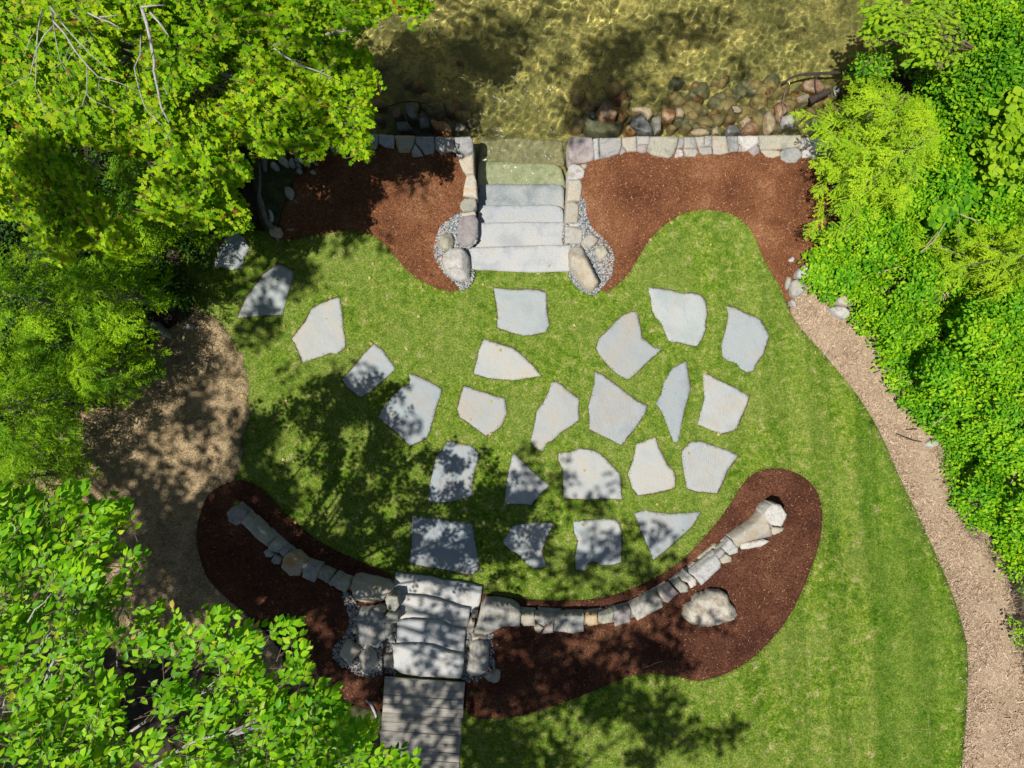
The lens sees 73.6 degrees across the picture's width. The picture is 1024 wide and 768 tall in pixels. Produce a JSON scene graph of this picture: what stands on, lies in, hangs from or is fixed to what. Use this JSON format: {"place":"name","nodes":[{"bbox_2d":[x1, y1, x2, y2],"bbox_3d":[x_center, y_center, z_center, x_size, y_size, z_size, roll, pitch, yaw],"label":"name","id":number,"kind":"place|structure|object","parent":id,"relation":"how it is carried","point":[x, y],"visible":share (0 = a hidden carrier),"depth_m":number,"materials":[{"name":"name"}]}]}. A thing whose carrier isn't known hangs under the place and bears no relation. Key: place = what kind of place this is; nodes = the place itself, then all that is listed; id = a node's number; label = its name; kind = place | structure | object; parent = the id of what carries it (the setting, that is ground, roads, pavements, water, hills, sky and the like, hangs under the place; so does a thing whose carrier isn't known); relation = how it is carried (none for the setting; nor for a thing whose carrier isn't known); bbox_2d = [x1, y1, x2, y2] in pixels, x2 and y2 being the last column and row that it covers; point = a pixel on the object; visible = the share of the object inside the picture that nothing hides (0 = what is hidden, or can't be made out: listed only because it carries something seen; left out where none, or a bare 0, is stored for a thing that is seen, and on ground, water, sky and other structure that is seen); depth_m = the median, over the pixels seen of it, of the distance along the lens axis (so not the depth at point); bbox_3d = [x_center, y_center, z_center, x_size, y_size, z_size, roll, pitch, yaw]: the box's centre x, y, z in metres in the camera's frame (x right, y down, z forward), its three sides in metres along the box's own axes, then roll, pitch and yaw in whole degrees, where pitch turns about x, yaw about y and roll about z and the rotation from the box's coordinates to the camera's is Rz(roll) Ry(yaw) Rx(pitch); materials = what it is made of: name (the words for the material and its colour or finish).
{"place":"outdoors","nodes":[
{"label":"outdoors","id":0,"kind":"place"},
{"bbox_2d":[0,306,282,675],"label":"bare ground","id":1,"kind":"structure","parent":0,"point":[197,497],"depth_m":10.69,"materials":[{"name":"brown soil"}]},
{"bbox_2d":[252,150,308,239],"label":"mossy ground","id":2,"kind":"structure","parent":0,"point":[274,183],"depth_m":10.69,"materials":[{"name":"green plant"}]},
{"bbox_2d":[257,162,279,242],"bbox_3d":[-3.829,-2.796,10.594,0.182,0.139,1.266,-14,90,0],"label":"tree root","id":3,"kind":"object","parent":2,"relation":"on","point":[269,225],"visible":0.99,"depth_m":10.55,"materials":[{"name":"brown plant"}]},
{"bbox_2d":[196,480,392,710],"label":"mulch ground","id":4,"kind":"structure","parent":0,"point":[330,641],"depth_m":10.44,"materials":[{"name":"brown wood"}]},
{"bbox_2d":[327,705,381,763],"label":"mossy ground","id":5,"kind":"structure","parent":0,"point":[357,711],"depth_m":10.26,"materials":[{"name":"green plant"}]},
{"bbox_2d":[279,144,467,290],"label":"mulch ground","id":6,"kind":"structure","parent":0,"point":[291,212],"depth_m":10.66,"materials":[{"name":"brown wood"}]},
{"bbox_2d":[378,629,396,674],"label":"gravel ground","id":7,"kind":"structure","parent":0,"point":[384,642],"depth_m":10.45,"materials":[{"name":"grey gravel"}]},
{"bbox_2d":[339,638,360,664],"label":"boulder","id":8,"kind":"object","parent":7,"relation":"on","point":[350,649],"visible":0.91,"depth_m":10.22,"materials":[{"name":"beige stone"}]},
{"bbox_2d":[332,592,396,677],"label":"gravel","id":9,"kind":"structure","parent":7,"relation":"on","point":[390,637],"depth_m":10.36,"materials":[{"name":"grey gravel"}]},
{"bbox_2d":[359,645,378,673],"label":"boulder","id":10,"kind":"object","parent":7,"relation":"on","point":[368,659],"visible":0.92,"depth_m":10.20,"materials":[{"name":"stone"}]},
{"bbox_2d":[356,605,396,647],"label":"boulder","id":11,"kind":"object","parent":7,"relation":"on","point":[375,628],"visible":0.91,"depth_m":10.24,"materials":[{"name":"stone"}]},
{"bbox_2d":[434,212,478,290],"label":"gravel ground","id":12,"kind":"structure","parent":0,"point":[467,250],"depth_m":10.66,"materials":[{"name":"grey gravel"}]},
{"bbox_2d":[439,233,454,251],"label":"boulder","id":13,"kind":"object","parent":12,"relation":"on","point":[446,243],"visible":0.95,"depth_m":10.55,"materials":[{"name":"stone"}]},
{"bbox_2d":[442,247,470,281],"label":"boulder","id":14,"kind":"object","parent":12,"relation":"on","point":[456,264],"visible":1,"depth_m":10.47,"materials":[{"name":"white stone"}]},
{"bbox_2d":[462,634,470,680],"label":"gravel ground","id":15,"kind":"structure","parent":0,"point":[467,647],"depth_m":10.50,"materials":[{"name":"grey gravel"}]},
{"bbox_2d":[466,636,489,675],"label":"boulder","id":16,"kind":"object","parent":15,"relation":"on","point":[478,660],"visible":0.96,"depth_m":10.23,"materials":[{"name":"stone"}]},
{"bbox_2d":[461,632,494,682],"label":"gravel","id":17,"kind":"structure","parent":15,"relation":"on","point":[491,661],"depth_m":10.41,"materials":[{"name":"grey gravel"}]},
{"bbox_2d":[50,0,912,217],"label":"water","id":18,"kind":"structure","parent":0,"point":[520,91],"depth_m":11.13,"materials":[{"name":"yellow liquid"}]},
{"bbox_2d":[782,69,855,83],"bbox_3d":[4.995,-5.013,11.094,1.288,0.112,0.123,-9,90,0],"label":"fallen branch","id":19,"kind":"object","parent":18,"relation":"on","point":[817,73],"visible":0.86,"depth_m":11.06,"materials":[{"name":"brown wood"}]},
{"bbox_2d":[0,62,1023,767],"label":"ground","id":20,"kind":"structure","parent":0,"point":[134,708],"depth_m":10.76,"materials":[{"name":"green plant"}]},
{"bbox_2d":[0,403,103,501],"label":"hemlock tree","id":21,"kind":"object","parent":20,"relation":"on","point":[55,471],"visible":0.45,"depth_m":9.80,"materials":[{"name":"green plant"}]},
{"bbox_2d":[0,242,139,362],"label":"hemlock tree","id":22,"kind":"object","parent":20,"relation":"on","point":[5,281],"visible":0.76,"depth_m":9.06,"materials":[{"name":"green plant"}]},
{"bbox_2d":[1,279,144,393],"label":"hemlock tree","id":23,"kind":"object","parent":20,"relation":"on","point":[58,325],"visible":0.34,"depth_m":9.45,"materials":[{"name":"green plant"}]},
{"bbox_2d":[0,322,154,488],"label":"hemlock tree","id":24,"kind":"object","parent":20,"relation":"on","point":[24,390],"visible":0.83,"depth_m":9.07,"materials":[{"name":"green plant"}]},
{"bbox_2d":[52,289,171,415],"bbox_3d":[-5.683,-0.302,9.706,1.903,2.092,1.559,-36,90,0],"label":"hemlock tree","id":25,"kind":"object","parent":20,"relation":"on","point":[100,359],"visible":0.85,"depth_m":9.22,"materials":[{"name":"green plant"}]},
{"bbox_2d":[0,37,232,458],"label":"undergrowth","id":26,"kind":"object","parent":20,"relation":"on","point":[6,228],"visible":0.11,"depth_m":10.38,"materials":[{"name":"green plant"}]},
{"bbox_2d":[52,219,187,377],"bbox_3d":[-5.523,-1.240,9.556,1.971,2.392,1.991,44,90,0],"label":"hemlock tree","id":27,"kind":"object","parent":20,"relation":"on","point":[121,282],"visible":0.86,"depth_m":9.11,"materials":[{"name":"green plant"}]},
{"bbox_2d":[104,154,187,257],"bbox_3d":[-5.169,-2.760,9.854,1.500,1.796,1.905,0,90,0],"label":"hemlock tree","id":28,"kind":"object","parent":20,"relation":"on","point":[123,172],"visible":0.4,"depth_m":9.35,"materials":[{"name":"green plant"}]},
{"bbox_2d":[147,320,171,338],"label":"shaded stone","id":29,"kind":"object","parent":20,"relation":"on","point":[163,330],"visible":0.58,"depth_m":10.54,"materials":[{"name":"grey stone"}]},
{"bbox_2d":[120,185,215,264],"bbox_3d":[-5.087,-2.462,9.906,1.120,1.692,1.559,-27,90,0],"label":"hemlock tree","id":30,"kind":"object","parent":20,"relation":"on","point":[137,226],"visible":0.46,"depth_m":9.56,"materials":[{"name":"green plant"}]},
{"bbox_2d":[0,474,422,767],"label":"beech tree","id":31,"kind":"object","parent":20,"relation":"on","point":[294,725],"visible":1,"depth_m":5.71,"materials":[{"name":"green plant"}]},
{"bbox_2d":[0,0,435,267],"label":"maple tree","id":32,"kind":"object","parent":20,"relation":"on","point":[77,84],"visible":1,"depth_m":7.32,"materials":[{"name":"green plant"}]},
{"bbox_2d":[227,501,401,622],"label":"stone wall","id":33,"kind":"structure","parent":20,"relation":"on","point":[296,562],"depth_m":10.39,"materials":[{"name":"grey stone"}]},
{"bbox_2d":[351,572,395,601],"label":"boulder","id":34,"kind":"object","parent":20,"relation":"on","point":[365,587],"visible":0.98,"depth_m":10.31,"materials":[{"name":"beige stone"}]},
{"bbox_2d":[330,134,478,246],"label":"stone wall","id":35,"kind":"structure","parent":20,"relation":"on","point":[468,232],"depth_m":10.63,"materials":[{"name":"grey stone"}]},
{"bbox_2d":[469,184,569,272],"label":"stone steps","id":36,"kind":"structure","parent":20,"relation":"on","point":[521,227],"depth_m":10.80,"materials":[{"name":"stone"}]},
{"bbox_2d":[467,500,786,634],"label":"stone wall","id":37,"kind":"structure","parent":20,"relation":"on","point":[496,613],"depth_m":10.39,"materials":[{"name":"grey stone"}]},
{"bbox_2d":[563,135,833,244],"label":"stone wall","id":38,"kind":"structure","parent":20,"relation":"on","point":[581,149],"depth_m":10.64,"materials":[{"name":"grey stone"}]},
{"bbox_2d":[789,279,804,297],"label":"edge stone","id":39,"kind":"object","parent":20,"relation":"on","point":[795,289],"visible":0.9,"depth_m":10.56,"materials":[{"name":"grey stone"}]},
{"bbox_2d":[827,306,849,319],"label":"edge stone","id":40,"kind":"object","parent":20,"relation":"on","point":[839,312],"visible":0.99,"depth_m":10.50,"materials":[{"name":"beige stone"}]},
{"bbox_2d":[789,74,942,244],"bbox_3d":[5.002,-3.268,9.516,2.857,2.473,2.152,-30,90,0],"label":"hemlock tree","id":41,"kind":"object","parent":20,"relation":"on","point":[873,160],"visible":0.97,"depth_m":9.21,"materials":[{"name":"green plant"}]},
{"bbox_2d":[842,41,911,94],"bbox_3d":[5.295,-4.670,10.224,1.283,1.551,0.729,-42,90,0],"label":"shrub","id":42,"kind":"object","parent":20,"relation":"on","point":[872,63],"visible":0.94,"depth_m":9.72,"materials":[{"name":"green plant"}]},
{"bbox_2d":[796,6,1023,573],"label":"ground cover","id":43,"kind":"object","parent":20,"relation":"on","point":[973,334],"visible":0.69,"depth_m":9.96,"materials":[{"name":"green plant"}]},
{"bbox_2d":[855,0,978,94],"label":"sapling","id":44,"kind":"object","parent":20,"relation":"on","point":[930,24],"visible":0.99,"depth_m":9.10,"materials":[{"name":"green plant"}]},
{"bbox_2d":[908,61,972,123],"bbox_3d":[6.721,-4.388,10.198,1.233,1.218,1.226,-19,90,0],"label":"shrub","id":45,"kind":"object","parent":20,"relation":"on","point":[932,86],"visible":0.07,"depth_m":10.12,"materials":[{"name":"green plant"}]},
{"bbox_2d":[886,0,1022,95],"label":"shrub","id":46,"kind":"object","parent":20,"relation":"on","point":[972,14],"visible":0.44,"depth_m":9.20,"materials":[{"name":"green plant"}]},
{"bbox_2d":[903,164,1015,258],"bbox_3d":[6.711,-2.624,10.233,1.374,1.148,1.533,0,90,0],"label":"shrub","id":47,"kind":"object","parent":20,"relation":"on","point":[937,216],"visible":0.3,"depth_m":9.95,"materials":[{"name":"green plant"}]},
{"bbox_2d":[898,211,1023,322],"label":"hemlock tree","id":48,"kind":"object","parent":20,"relation":"on","point":[1008,258],"visible":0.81,"depth_m":9.64,"materials":[{"name":"green plant"}]},
{"bbox_2d":[919,37,1023,164],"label":"shrub","id":49,"kind":"object","parent":20,"relation":"on","point":[1007,73],"visible":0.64,"depth_m":9.30,"materials":[{"name":"green plant"}]},
{"bbox_2d":[947,86,1023,201],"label":"vine patch","id":50,"kind":"object","parent":20,"relation":"on","point":[1003,151],"visible":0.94,"depth_m":9.10,"materials":[{"name":"green plant"}]},
{"bbox_2d":[953,0,1023,110],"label":"shrub","id":51,"kind":"object","parent":20,"relation":"on","point":[1013,30],"visible":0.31,"depth_m":9.07,"materials":[{"name":"green plant"}]},
{"bbox_2d":[958,144,1023,227],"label":"shrub","id":52,"kind":"object","parent":20,"relation":"on","point":[1002,189],"visible":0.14,"depth_m":9.70,"materials":[{"name":"green plant"}]},
{"bbox_2d":[987,535,1023,651],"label":"weeds","id":53,"kind":"object","parent":20,"relation":"on","point":[1009,564],"visible":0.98,"depth_m":10.40,"materials":[{"name":"green plant"}]},
{"bbox_2d":[178,208,968,767],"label":"lawn","id":54,"kind":"structure","parent":0,"point":[416,354],"depth_m":10.70,"materials":[{"name":"green plant"}]},
{"bbox_2d":[212,232,248,269],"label":"stepping stone","id":55,"kind":"object","parent":54,"relation":"on","point":[232,252],"visible":0.94,"depth_m":10.68,"materials":[{"name":"grey stone"}]},
{"bbox_2d":[238,264,293,317],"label":"stepping stone","id":56,"kind":"object","parent":54,"relation":"on","point":[268,294],"visible":1,"depth_m":10.68,"materials":[{"name":"grey stone"}]},
{"bbox_2d":[292,297,344,361],"bbox_3d":[-3.019,-0.837,10.711,0.873,0.062,0.861,-14,90,0],"label":"stepping stone","id":57,"kind":"object","parent":54,"relation":"on","point":[317,334],"visible":1,"depth_m":10.68,"materials":[{"name":"grey stone"}]},
{"bbox_2d":[341,344,394,396],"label":"stepping stone","id":58,"kind":"object","parent":54,"relation":"on","point":[373,368],"visible":1,"depth_m":10.68,"materials":[{"name":"grey stone"}]},
{"bbox_2d":[378,374,441,444],"bbox_3d":[-1.510,0.395,10.711,0.839,0.062,1.004,38,90,0],"label":"stepping stone","id":59,"kind":"object","parent":54,"relation":"on","point":[410,420],"visible":1,"depth_m":10.68,"materials":[{"name":"grey stone"}]},
{"bbox_2d":[379,675,464,767],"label":"boardwalk","id":60,"kind":"structure","parent":54,"relation":"on","point":[426,714],"depth_m":10.25,"materials":[{"name":"grey wood"}]},
{"bbox_2d":[393,572,481,678],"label":"stone steps","id":61,"kind":"structure","parent":54,"relation":"on","point":[432,623],"depth_m":10.41,"materials":[{"name":"stone"}]},
{"bbox_2d":[409,516,478,573],"bbox_3d":[-1.039,2.517,10.711,1.126,0.062,0.817,6,90,0],"label":"stepping stone","id":62,"kind":"object","parent":54,"relation":"on","point":[444,545],"visible":1,"depth_m":10.68,"materials":[{"name":"grey stone"}]},
{"bbox_2d":[428,441,477,502],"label":"stepping stone","id":63,"kind":"object","parent":54,"relation":"on","point":[458,461],"visible":1,"depth_m":10.68,"materials":[{"name":"grey stone"}]},
{"bbox_2d":[457,386,506,435],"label":"stepping stone","id":64,"kind":"object","parent":54,"relation":"on","point":[482,414],"visible":1,"depth_m":10.68,"materials":[{"name":"grey stone"}]},
{"bbox_2d":[199,222,775,711],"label":"fallen leaves","id":65,"kind":"object","parent":54,"relation":"on","point":[469,420],"visible":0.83,"depth_m":10.66,"materials":[{"name":"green plant"}]},
{"bbox_2d":[474,339,540,379],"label":"stepping stone","id":66,"kind":"object","parent":54,"relation":"on","point":[505,363],"visible":1,"depth_m":10.68,"materials":[{"name":"grey stone"}]},
{"bbox_2d":[494,288,548,335],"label":"stepping stone","id":67,"kind":"object","parent":54,"relation":"on","point":[522,312],"visible":1,"depth_m":10.68,"materials":[{"name":"grey stone"}]},
{"bbox_2d":[504,453,548,504],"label":"stepping stone","id":68,"kind":"object","parent":54,"relation":"on","point":[524,485],"visible":1,"depth_m":10.68,"materials":[{"name":"grey stone"}]},
{"bbox_2d":[503,522,552,568],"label":"stepping stone","id":69,"kind":"object","parent":54,"relation":"on","point":[526,542],"visible":1,"depth_m":10.68,"materials":[{"name":"grey stone"}]},
{"bbox_2d":[531,382,578,450],"bbox_3d":[0.682,0.562,10.711,0.656,0.062,1.065,27,90,0],"label":"stepping stone","id":70,"kind":"object","parent":54,"relation":"on","point":[557,412],"visible":1,"depth_m":10.68,"materials":[{"name":"grey stone"}]},
{"bbox_2d":[558,448,621,499],"bbox_3d":[1.222,1.404,10.711,0.998,0.062,0.800,0,90,0],"label":"stepping stone","id":71,"kind":"object","parent":54,"relation":"on","point":[599,478],"visible":1,"depth_m":10.68,"materials":[{"name":"grey stone"}]},
{"bbox_2d":[573,519,621,570],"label":"stepping stone","id":72,"kind":"object","parent":54,"relation":"on","point":[599,541],"visible":1,"depth_m":10.68,"materials":[{"name":"grey stone"}]},
{"bbox_2d":[588,372,646,444],"bbox_3d":[1.497,0.411,10.711,1.020,0.062,0.816,34,90,0],"label":"stepping stone","id":73,"kind":"object","parent":54,"relation":"on","point":[617,414],"visible":1,"depth_m":10.68,"materials":[{"name":"grey stone"}]},
{"bbox_2d":[596,311,660,378],"bbox_3d":[1.820,-0.609,10.711,0.909,0.062,0.808,-43,90,0],"label":"stepping stone","id":74,"kind":"object","parent":54,"relation":"on","point":[622,351],"visible":1,"depth_m":10.68,"materials":[{"name":"grey stone"}]},
{"bbox_2d":[469,466,827,722],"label":"stray chips","id":75,"kind":"object","parent":54,"relation":"on","point":[659,577],"visible":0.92,"depth_m":10.58,"materials":[{"name":"brown wood"}]},
{"bbox_2d":[628,437,674,494],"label":"stepping stone","id":76,"kind":"object","parent":54,"relation":"on","point":[651,471],"visible":1,"depth_m":10.68,"materials":[{"name":"grey stone"}]},
{"bbox_2d":[634,510,699,558],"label":"stepping stone","id":77,"kind":"object","parent":54,"relation":"on","point":[662,532],"visible":1,"depth_m":10.68,"materials":[{"name":"grey stone"}]},
{"bbox_2d":[656,362,690,441],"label":"stepping stone","id":78,"kind":"object","parent":54,"relation":"on","point":[672,400],"visible":1,"depth_m":10.68,"materials":[{"name":"grey stone"}]},
{"bbox_2d":[648,288,706,345],"bbox_3d":[2.586,-1.048,10.711,0.927,0.062,0.913,0,90,0],"label":"stepping stone","id":79,"kind":"object","parent":54,"relation":"on","point":[682,316],"visible":1,"depth_m":10.68,"materials":[{"name":"grey stone"}]},
{"bbox_2d":[682,441,737,492],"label":"stepping stone","id":80,"kind":"object","parent":54,"relation":"on","point":[706,468],"visible":1,"depth_m":10.68,"materials":[{"name":"grey stone"}]},
{"bbox_2d":[698,373,747,433],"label":"stepping stone","id":81,"kind":"object","parent":54,"relation":"on","point":[724,406],"visible":1,"depth_m":10.68,"materials":[{"name":"grey stone"}]},
{"bbox_2d":[721,306,768,371],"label":"stepping stone","id":82,"kind":"object","parent":54,"relation":"on","point":[744,340],"visible":1,"depth_m":10.68,"materials":[{"name":"grey stone"}]},
{"bbox_2d":[562,197,614,294],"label":"gravel ground","id":83,"kind":"structure","parent":0,"point":[581,246],"depth_m":10.66,"materials":[{"name":"grey gravel"}]},
{"bbox_2d":[568,247,598,292],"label":"boulder","id":84,"kind":"object","parent":83,"relation":"on","point":[580,266],"visible":0.92,"depth_m":10.43,"materials":[{"name":"beige stone"}]},
{"bbox_2d":[581,234,598,248],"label":"boulder","id":85,"kind":"object","parent":83,"relation":"on","point":[590,241],"visible":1,"depth_m":10.56,"materials":[{"name":"beige stone"}]},
{"bbox_2d":[460,468,821,718],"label":"mulch ground","id":86,"kind":"structure","parent":0,"point":[473,685],"depth_m":10.41,"materials":[{"name":"brown wood"}]},
{"bbox_2d":[681,588,737,626],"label":"boulder","id":87,"kind":"object","parent":86,"relation":"on","point":[707,607],"visible":0.92,"depth_m":10.21,"materials":[{"name":"beige stone"}]},
{"bbox_2d":[576,144,848,301],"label":"mulch ground","id":88,"kind":"structure","parent":0,"point":[689,173],"depth_m":10.66,"materials":[{"name":"brown wood"}]},
{"bbox_2d":[790,278,1023,767],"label":"chip path","id":89,"kind":"structure","parent":0,"point":[986,726],"depth_m":10.66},
{"bbox_2d":[787,295,1022,766],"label":"stray chips","id":90,"kind":"object","parent":89,"relation":"on","point":[915,528],"visible":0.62,"depth_m":10.67,"materials":[{"name":"beige wood"}]},
{"bbox_2d":[932,439,1023,667],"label":"dry brush","id":91,"kind":"object","parent":89,"relation":"on","point":[985,546],"visible":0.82,"depth_m":10.60,"materials":[{"name":"plant"}]},
{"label":"lake bed","id":92,"kind":"structure","parent":0,"visible":0},
{"bbox_2d":[431,120,451,136],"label":"lake rock","id":93,"kind":"object","parent":92,"relation":"on","point":[442,129],"visible":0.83,"depth_m":10.99,"materials":[{"name":"orange stone"}]},
{"bbox_2d":[596,102,616,122],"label":"lake rock","id":94,"kind":"object","parent":92,"relation":"on","point":[606,112],"visible":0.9,"depth_m":11.00,"materials":[{"name":"brown stone"}]},
{"bbox_2d":[630,114,652,136],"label":"lake rock","id":95,"kind":"object","parent":92,"relation":"on","point":[640,124],"visible":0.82,"depth_m":11.01,"materials":[{"name":"stone"}]},
{"bbox_2d":[741,121,758,135],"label":"lake rock","id":96,"kind":"object","parent":92,"relation":"on","point":[751,128],"visible":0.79,"depth_m":11.00,"materials":[{"name":"brown stone"}]},
{"bbox_2d":[762,111,775,134],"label":"lake rock","id":97,"kind":"object","parent":92,"relation":"on","point":[769,122],"visible":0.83,"depth_m":10.97,"materials":[{"name":"beige stone"}]},
{"bbox_2d":[802,79,823,92],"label":"lake rock","id":98,"kind":"object","parent":92,"relation":"on","point":[808,85],"visible":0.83,"depth_m":11.08,"materials":[{"name":"brown stone"}]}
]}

